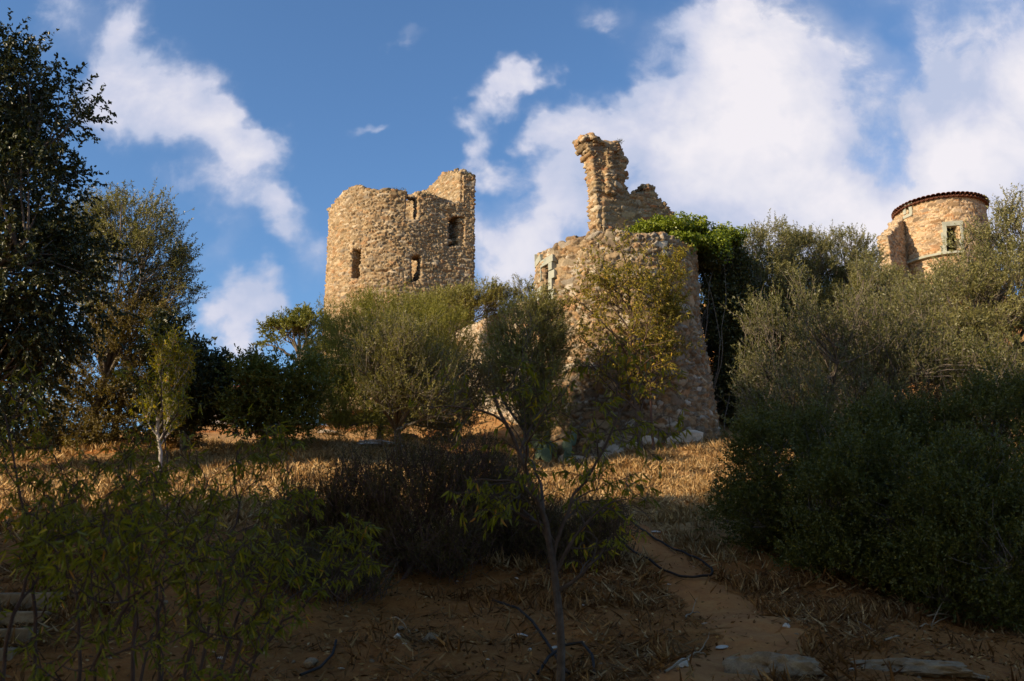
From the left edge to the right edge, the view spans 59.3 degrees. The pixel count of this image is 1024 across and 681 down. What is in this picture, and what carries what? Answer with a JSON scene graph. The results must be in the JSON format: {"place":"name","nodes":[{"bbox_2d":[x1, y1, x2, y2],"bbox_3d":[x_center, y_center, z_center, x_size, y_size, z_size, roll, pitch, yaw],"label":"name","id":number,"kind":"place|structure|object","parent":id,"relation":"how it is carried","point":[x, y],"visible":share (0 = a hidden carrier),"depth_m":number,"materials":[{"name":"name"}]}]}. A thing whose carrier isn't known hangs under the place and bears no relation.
{"place":"outdoors","nodes":[
{"label":"outdoors","id":0,"kind":"place"},
{"bbox_2d":[0,286,1023,680],"bbox_3d":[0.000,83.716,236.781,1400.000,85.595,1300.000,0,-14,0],"label":"ground","id":1,"kind":"structure","parent":0,"point":[496,626],"depth_m":9.22,"materials":[{"name":"soil"}]},
{"bbox_2d":[0,592,64,660],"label":"stone wall","id":2,"kind":"structure","parent":1,"relation":"on","point":[25,617],"depth_m":8.41,"materials":[{"name":"grey stone"}]},
{"bbox_2d":[0,480,122,680],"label":"almond sapling","id":3,"kind":"object","parent":1,"relation":"on","point":[55,519],"visible":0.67,"depth_m":4.28,"materials":[{"name":"green plant"}]},
{"bbox_2d":[0,362,126,680],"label":"almond sapling","id":4,"kind":"object","parent":1,"relation":"on","point":[56,601],"visible":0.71,"depth_m":4.68,"materials":[{"name":"green plant"}]},
{"bbox_2d":[0,418,142,680],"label":"almond sapling","id":5,"kind":"object","parent":1,"relation":"on","point":[22,451],"visible":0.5,"depth_m":5.11,"materials":[{"name":"green plant"}]},
{"bbox_2d":[0,7,146,462],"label":"broadleaf tree","id":6,"kind":"object","parent":1,"relation":"on","point":[27,142],"visible":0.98,"depth_m":21.69,"materials":[{"name":"green plant"}]},
{"bbox_2d":[0,393,207,453],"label":"hedge bush","id":7,"kind":"object","parent":1,"relation":"on","point":[117,433],"visible":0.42,"depth_m":26.46,"materials":[{"name":"green plant"}]},
{"bbox_2d":[0,278,214,448],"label":"olive tree","id":8,"kind":"object","parent":1,"relation":"on","point":[119,395],"visible":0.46,"depth_m":26.89,"materials":[{"name":"green plant"}]},
{"bbox_2d":[35,415,184,680],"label":"almond sapling","id":9,"kind":"object","parent":1,"relation":"on","point":[130,454],"visible":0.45,"depth_m":4.90,"materials":[{"name":"green plant"}]},
{"bbox_2d":[0,478,226,680],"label":"almond sapling","id":10,"kind":"object","parent":1,"relation":"on","point":[146,507],"visible":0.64,"depth_m":4.02,"materials":[{"name":"green plant"}]},
{"bbox_2d":[44,178,210,445],"bbox_3d":[-12.174,-0.784,27.661,5.132,8.676,4.602,-11,-18,37],"label":"olive tree","id":11,"kind":"object","parent":1,"relation":"on","point":[140,244],"visible":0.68,"depth_m":27.64,"materials":[{"name":"green plant"}]},
{"bbox_2d":[15,494,254,680],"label":"almond sapling","id":12,"kind":"object","parent":1,"relation":"on","point":[118,545],"visible":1,"depth_m":3.64,"materials":[{"name":"green plant"}]},
{"bbox_2d":[100,357,204,680],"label":"almond sapling","id":13,"kind":"object","parent":1,"relation":"on","point":[124,370],"visible":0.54,"depth_m":6.61,"materials":[{"name":"green plant"}]},
{"bbox_2d":[128,316,200,469],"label":"almond sapling","id":14,"kind":"object","parent":1,"relation":"on","point":[176,379],"visible":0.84,"depth_m":21.25,"materials":[{"name":"green plant"}]},
{"bbox_2d":[109,303,241,452],"bbox_3d":[-9.231,1.120,25.609,3.707,4.666,4.051,11,-18,-38],"label":"broadleaf tree","id":15,"kind":"object","parent":1,"relation":"on","point":[202,384],"visible":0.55,"depth_m":25.10,"materials":[{"name":"green plant"}]},
{"bbox_2d":[132,431,270,680],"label":"almond sapling","id":16,"kind":"object","parent":1,"relation":"on","point":[194,537],"visible":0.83,"depth_m":4.47,"materials":[{"name":"green plant"}]},
{"bbox_2d":[165,404,300,680],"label":"almond sapling","id":17,"kind":"object","parent":1,"relation":"on","point":[240,496],"visible":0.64,"depth_m":5.54,"materials":[{"name":"green plant"}]},
{"bbox_2d":[167,489,329,680],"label":"almond sapling","id":18,"kind":"object","parent":1,"relation":"on","point":[277,560],"visible":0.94,"depth_m":4.39,"materials":[{"name":"green plant"}]},
{"bbox_2d":[195,343,342,449],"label":"laurel bush","id":19,"kind":"object","parent":1,"relation":"on","point":[269,391],"visible":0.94,"depth_m":24.89,"materials":[{"name":"green plant"}]},
{"bbox_2d":[218,421,338,680],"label":"almond sapling","id":20,"kind":"object","parent":1,"relation":"on","point":[316,510],"visible":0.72,"depth_m":5.69,"materials":[{"name":"green plant"}]},
{"bbox_2d":[194,512,389,680],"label":"almond sapling","id":21,"kind":"object","parent":1,"relation":"on","point":[361,534],"visible":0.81,"depth_m":5.01,"materials":[{"name":"green plant"}]},
{"bbox_2d":[251,301,340,373],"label":"oak tree","id":22,"kind":"object","parent":1,"relation":"on","point":[294,324],"visible":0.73,"depth_m":40.96,"materials":[{"name":"green plant"}]},
{"bbox_2d":[303,657,318,668],"bbox_3d":[-1.728,2.775,7.752,0.117,0.092,0.158,6,-24,-35],"label":"stone","id":23,"kind":"object","parent":1,"relation":"on","point":[308,663],"visible":0.99,"depth_m":7.71,"materials":[{"name":"grey stone"}]},
{"bbox_2d":[213,521,409,611],"bbox_3d":[-2.427,2.654,10.767,2.307,1.098,2.096,3,-14,-13],"label":"scrub bush","id":24,"kind":"object","parent":1,"relation":"on","point":[368,584],"visible":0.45,"depth_m":10.50,"materials":[{"name":"green plant"}]},
{"bbox_2d":[299,639,336,675],"bbox_3d":[-1.645,2.800,7.983,0.143,0.185,1.356,0,-14,1],"label":"hose","id":25,"kind":"object","parent":1,"relation":"on","point":[321,665],"visible":1,"depth_m":7.65,"materials":[{"name":"black rubber"}]},
{"bbox_2d":[253,434,414,568],"bbox_3d":[-2.448,2.337,12.830,2.482,1.943,2.188,0,-14,0],"label":"scrub bush","id":26,"kind":"object","parent":1,"relation":"on","point":[335,505],"visible":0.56,"depth_m":12.47,"materials":[{"name":"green plant"}]},
{"bbox_2d":[358,439,402,446],"bbox_3d":[-3.976,3.170,27.495,1.523,0.200,0.620,8,-20,-10],"label":"boulder","id":27,"kind":"object","parent":1,"relation":"on","point":[372,441],"visible":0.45,"depth_m":27.31,"materials":[{"name":"stone"}]},
{"bbox_2d":[292,278,491,441],"bbox_3d":[-3.882,0.895,31.628,7.583,6.592,5.814,10,-17,-35],"label":"tree","id":28,"kind":"object","parent":1,"relation":"on","point":[376,420],"visible":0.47,"depth_m":30.82,"materials":[{"name":"green plant"}]},
{"bbox_2d":[321,168,475,423],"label":"castle keep","id":29,"kind":"structure","parent":1,"relation":"on","point":[391,238],"depth_m":49.88,"materials":[{"name":"stone"}]},
{"bbox_2d":[389,613,409,631],"bbox_3d":[-1.167,2.868,9.251,0.043,0.201,0.811,5,-15,-21],"label":"dead stick","id":30,"kind":"object","parent":1,"relation":"on","point":[400,620],"visible":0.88,"depth_m":9.12,"materials":[{"name":"grey wood"}]},
{"bbox_2d":[331,297,473,456],"bbox_3d":[-2.776,1.109,23.748,3.679,4.145,3.985,0,-14,0],"label":"olive tree","id":31,"kind":"object","parent":1,"relation":"on","point":[396,365],"visible":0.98,"depth_m":23.18,"materials":[{"name":"green plant"}]},
{"bbox_2d":[339,418,515,585],"bbox_3d":[-1.095,2.247,12.327,2.495,2.415,2.083,4,-15,-17],"label":"scrub bush","id":32,"kind":"object","parent":1,"relation":"on","point":[449,544],"visible":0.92,"depth_m":12.03,"materials":[{"name":"brown plant"}]},
{"bbox_2d":[422,632,437,642],"bbox_3d":[-0.788,2.847,8.616,0.176,0.109,0.104,4,-18,-27],"label":"stone","id":33,"kind":"object","parent":1,"relation":"on","point":[431,635],"visible":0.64,"depth_m":8.59,"materials":[{"name":"grey stone"}]},
{"bbox_2d":[403,346,508,453],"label":"olive bush","id":34,"kind":"object","parent":1,"relation":"on","point":[472,376],"visible":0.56,"depth_m":25.87,"materials":[{"name":"green plant"}]},
{"bbox_2d":[401,274,517,343],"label":"olive tree","id":35,"kind":"object","parent":1,"relation":"on","point":[489,299],"visible":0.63,"depth_m":37.99,"materials":[{"name":"green plant"}]},
{"bbox_2d":[455,301,533,423],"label":"curtain wall","id":36,"kind":"structure","parent":1,"relation":"on","point":[479,327],"depth_m":39.98,"materials":[{"name":"stone"}]},
{"bbox_2d":[449,443,573,560],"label":"scrub bush","id":37,"kind":"object","parent":1,"relation":"on","point":[510,534],"visible":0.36,"depth_m":12.75,"materials":[{"name":"green plant"}]},
{"bbox_2d":[0,430,1023,611],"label":"dry grass","id":38,"kind":"structure","parent":1,"relation":"on","point":[700,463],"depth_m":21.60,"materials":[{"name":"plant"}]},
{"bbox_2d":[0,496,1023,680],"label":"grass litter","id":39,"kind":"object","parent":1,"relation":"on","point":[875,610],"depth_m":9.22,"materials":[{"name":"brown plant"}]},
{"bbox_2d":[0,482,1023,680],"bbox_3d":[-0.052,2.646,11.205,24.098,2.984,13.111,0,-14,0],"label":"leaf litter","id":40,"kind":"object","parent":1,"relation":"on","point":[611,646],"visible":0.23,"depth_m":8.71,"materials":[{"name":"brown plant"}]},
{"bbox_2d":[500,273,534,318],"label":"olive tree","id":41,"kind":"object","parent":1,"relation":"on","point":[527,288],"visible":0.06,"depth_m":38.39,"materials":[{"name":"green plant"}]},
{"bbox_2d":[517,633,527,637],"bbox_3d":[0.109,2.954,9.000,0.119,0.050,0.151,15,-20,-19],"label":"stone","id":42,"kind":"object","parent":1,"relation":"on","point":[522,636],"visible":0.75,"depth_m":8.97,"materials":[{"name":"stone"}]},
{"bbox_2d":[470,282,582,458],"bbox_3d":[0.458,1.142,28.518,3.704,6.319,3.603,0,-14,0],"label":"olive tree","id":43,"kind":"object","parent":1,"relation":"on","point":[534,317],"visible":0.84,"depth_m":28.28,"materials":[{"name":"green plant"}]},
{"bbox_2d":[405,345,657,680],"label":"almond tree","id":44,"kind":"object","parent":1,"relation":"on","point":[546,532],"visible":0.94,"depth_m":6.27,"materials":[{"name":"green plant"}]},
{"bbox_2d":[492,599,570,674],"bbox_3d":[0.186,2.910,9.053,0.183,0.482,3.428,3,-14,-11],"label":"hose","id":45,"kind":"object","parent":1,"relation":"on","point":[535,626],"visible":0.7,"depth_m":9.14,"materials":[{"name":"black rubber"}]},
{"bbox_2d":[532,431,576,462],"bbox_3d":[1.420,3.609,30.338,1.513,1.154,0.845,0,-14,0],"label":"prickly pear","id":46,"kind":"object","parent":1,"relation":"on","point":[545,455],"visible":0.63,"depth_m":30.03,"materials":[{"name":"green plant"}]},
{"bbox_2d":[536,641,595,674],"bbox_3d":[0.450,2.704,7.675,0.511,0.215,0.714,0,-14,0],"label":"hose","id":47,"kind":"object","parent":1,"relation":"on","point":[568,644],"visible":0.89,"depth_m":7.71,"materials":[{"name":"black rubber"}]},
{"bbox_2d":[509,483,641,577],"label":"scrub bush","id":48,"kind":"object","parent":1,"relation":"on","point":[598,525],"visible":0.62,"depth_m":12.29,"materials":[{"name":"green plant"}]},
{"bbox_2d":[473,333,691,638],"bbox_3d":[0.547,0.944,6.254,1.146,2.149,1.462,-12,-18,40],"label":"almond tree","id":49,"kind":"object","parent":1,"relation":"on","point":[612,485],"visible":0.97,"depth_m":6.37,"materials":[{"name":"green plant"}]},
{"bbox_2d":[612,448,622,453],"bbox_3d":[3.490,3.672,29.558,0.446,0.303,0.203,2,-14,-7],"label":"limestone block","id":50,"kind":"object","parent":1,"relation":"on","point":[615,449],"depth_m":29.52,"materials":[{"name":"grey stone"}]},
{"bbox_2d":[528,228,720,458],"bbox_3d":[4.050,0.543,34.164,7.846,9.881,7.604,0,-14,0],"label":"round bastion","id":51,"kind":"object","parent":1,"relation":"on","point":[554,265],"visible":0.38,"depth_m":31.71,"materials":[{"name":"stone"}]},
{"bbox_2d":[534,254,556,300],"bbox_3d":[1.371,-2.333,34.331,0.887,2.330,2.798,3,-14,-11],"label":"window frame","id":52,"kind":"structure","parent":51,"relation":"in","point":[550,260],"depth_m":33.21,"materials":[{"name":"grey stone"}]},
{"bbox_2d":[572,132,700,268],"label":"ruined wall","id":53,"kind":"structure","parent":51,"relation":"on","point":[613,203],"depth_m":35.10,"materials":[{"name":"stone"}]},
{"bbox_2d":[623,211,772,429],"bbox_3d":[7.740,-0.670,34.406,6.925,8.830,3.216,8,-16,-30],"label":"ivy","id":54,"kind":"object","parent":51,"relation":"attached to","point":[721,253],"visible":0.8,"depth_m":34.66,"materials":[{"name":"green plant"}]},
{"bbox_2d":[543,219,706,451],"bbox_3d":[3.691,0.038,29.217,4.551,7.457,5.093,-10,-17,34],"label":"almond tree","id":55,"kind":"object","parent":1,"relation":"on","point":[609,281],"visible":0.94,"depth_m":28.89,"materials":[{"name":"green plant"}]},
{"bbox_2d":[642,435,657,445],"bbox_3d":[4.511,3.315,29.607,0.580,0.394,0.264,0,-14,-1],"label":"limestone block","id":56,"kind":"object","parent":1,"relation":"on","point":[648,438],"depth_m":29.53,"materials":[{"name":"grey stone"}]},
{"bbox_2d":[620,243,693,449],"bbox_3d":[4.793,0.161,29.047,2.447,7.038,2.280,5,-15,-18],"label":"almond tree","id":57,"kind":"object","parent":1,"relation":"on","point":[675,268],"visible":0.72,"depth_m":29.11,"materials":[{"name":"green plant"}]},
{"bbox_2d":[665,436,680,444],"bbox_3d":[5.330,3.324,29.782,0.540,0.332,0.280,-4,-10,-14],"label":"limestone block","id":58,"kind":"object","parent":1,"relation":"on","point":[668,439],"depth_m":29.71,"materials":[{"name":"grey stone"}]},
{"bbox_2d":[678,430,703,443],"bbox_3d":[5.959,3.250,30.046,0.873,0.536,0.453,3,-13,-6],"label":"limestone block","id":59,"kind":"object","parent":1,"relation":"on","point":[696,435],"depth_m":29.91,"materials":[{"name":"grey stone"}]},
{"bbox_2d":[699,251,803,421],"bbox_3d":[9.661,0.243,37.190,5.052,8.027,4.558,0,-14,0],"label":"evergreen bush","id":60,"kind":"object","parent":1,"relation":"on","point":[711,353],"visible":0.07,"depth_m":37.13,"materials":[{"name":"green plant"}]},
{"bbox_2d":[722,651,826,678],"bbox_3d":[2.152,2.680,7.294,0.876,0.309,0.392,-3,-14,11],"label":"limestone outcrop","id":61,"kind":"object","parent":1,"relation":"on","point":[800,665],"visible":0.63,"depth_m":7.23,"materials":[{"name":"grey stone"}]},
{"bbox_2d":[691,385,872,559],"bbox_3d":[4.171,2.102,13.907,2.798,2.977,2.516,0,-14,0],"label":"lentisk bush","id":62,"kind":"object","parent":1,"relation":"on","point":[767,434],"visible":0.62,"depth_m":13.62,"materials":[{"name":"green plant"}]},
{"bbox_2d":[739,208,825,326],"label":"olive tree","id":63,"kind":"object","parent":1,"relation":"on","point":[775,261],"visible":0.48,"depth_m":38.30,"materials":[{"name":"green plant"}]},
{"bbox_2d":[763,220,849,338],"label":"olive tree","id":64,"kind":"object","parent":1,"relation":"on","point":[813,264],"visible":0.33,"depth_m":39.68,"materials":[{"name":"green plant"}]},
{"bbox_2d":[795,219,897,341],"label":"olive tree","id":65,"kind":"object","parent":1,"relation":"on","point":[861,245],"visible":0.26,"depth_m":40.47,"materials":[{"name":"green plant"}]},
{"bbox_2d":[761,408,968,610],"bbox_3d":[4.785,2.330,12.351,2.885,2.919,2.578,0,-14,0],"label":"lentisk bush","id":66,"kind":"object","parent":1,"relation":"on","point":[839,543],"visible":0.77,"depth_m":12.00,"materials":[{"name":"green plant"}]},
{"bbox_2d":[827,252,912,376],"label":"olive tree","id":67,"kind":"object","parent":1,"relation":"on","point":[884,274],"visible":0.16,"depth_m":38.31,"materials":[{"name":"green plant"}]},
{"bbox_2d":[717,247,1023,456],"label":"olive tree","id":68,"kind":"object","parent":1,"relation":"on","point":[917,369],"visible":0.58,"depth_m":18.05,"materials":[{"name":"green plant"}]},
{"bbox_2d":[811,371,990,540],"bbox_3d":[6.133,2.145,14.445,3.390,3.270,2.476,0,-14,0],"label":"lentisk bush","id":69,"kind":"object","parent":1,"relation":"on","point":[911,421],"visible":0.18,"depth_m":14.29,"materials":[{"name":"green plant"}]},
{"bbox_2d":[883,602,951,640],"bbox_3d":[4.425,3.008,9.730,0.045,0.273,3.239,-10,-17,35],"label":"dead stick","id":70,"kind":"object","parent":1,"relation":"on","point":[889,638],"visible":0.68,"depth_m":10.11,"materials":[{"name":"grey wood"}]},
{"bbox_2d":[926,606,952,616],"bbox_3d":[5.133,3.231,10.748,0.519,0.176,0.046,7,-16,-27],"label":"dead stick","id":71,"kind":"object","parent":70,"relation":"on","point":[938,614],"visible":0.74,"depth_m":10.69,"materials":[{"name":"grey wood"}]},
{"bbox_2d":[850,658,989,678],"bbox_3d":[3.374,2.740,7.491,1.100,0.187,0.376,-5,-15,21],"label":"limestone outcrop","id":72,"kind":"object","parent":1,"relation":"on","point":[928,668],"visible":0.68,"depth_m":7.37,"materials":[{"name":"grey stone"}]},
{"bbox_2d":[876,191,992,294],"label":"roofed tower","id":73,"kind":"structure","parent":1,"relation":"on","point":[913,234],"depth_m":61.40,"materials":[{"name":"stone"}]},
{"bbox_2d":[941,220,963,255],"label":"window frame","id":74,"kind":"structure","parent":73,"relation":"in","point":[950,224],"depth_m":60.79,"materials":[{"name":"grey stone"}]},
{"bbox_2d":[861,415,1023,634],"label":"lentisk bush","id":75,"kind":"object","parent":1,"relation":"on","point":[982,509],"visible":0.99,"depth_m":10.88,"materials":[{"name":"green plant"}]},
{"bbox_2d":[875,182,1023,462],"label":"olive tree","id":76,"kind":"object","parent":1,"relation":"on","point":[988,278],"visible":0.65,"depth_m":26.25,"materials":[{"name":"green plant"}]},
{"bbox_2d":[916,341,1023,509],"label":"lentisk bush","id":77,"kind":"object","parent":1,"relation":"on","point":[992,400],"visible":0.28,"depth_m":13.92,"materials":[{"name":"green plant"}]},
{"bbox_2d":[0,0,1023,441],"label":"sky","id":78,"kind":"structure","parent":0,"point":[259,114],"materials":[{"name":"blue"}]},
{"bbox_2d":[610,517,809,680],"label":"path","id":79,"kind":"structure","parent":0,"point":[760,631],"depth_m":9.46,"materials":[{"name":"brown soil"}]},
{"bbox_2d":[612,516,713,577],"bbox_3d":[1.949,3.124,14.253,1.094,1.177,4.826,3,-14,-11],"label":"hose","id":80,"kind":"object","parent":79,"relation":"on","point":[684,552],"visible":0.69,"depth_m":12.74,"materials":[{"name":"black rubber"}]},
{"bbox_2d":[675,658,688,667],"bbox_3d":[1.389,2.676,7.416,0.155,0.097,0.237,-17,-13,21],"label":"stone","id":81,"kind":"object","parent":79,"relation":"on","point":[683,663],"visible":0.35,"depth_m":7.33,"materials":[{"name":"stone"}]},
{"bbox_2d":[663,635,708,672],"bbox_3d":[1.490,2.596,7.525,0.072,0.237,1.226,-7,-16,27],"label":"dead stick","id":82,"kind":"object","parent":79,"relation":"on","point":[674,665],"visible":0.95,"depth_m":7.27,"materials":[{"name":"grey wood"}]},
{"bbox_2d":[685,600,699,618],"bbox_3d":[2.003,2.978,10.031,0.037,0.196,0.762,-6,-15,21],"label":"dead stick","id":83,"kind":"object","parent":79,"relation":"on","point":[686,615],"visible":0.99,"depth_m":10.07,"materials":[{"name":"grey wood"}]},
{"bbox_2d":[716,645,728,648],"bbox_3d":[1.966,2.881,8.447,0.128,0.040,0.136,6,-15,-23],"label":"stone","id":84,"kind":"object","parent":79,"relation":"on","point":[721,646],"visible":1,"depth_m":8.41,"materials":[{"name":"stone"}]}
]}

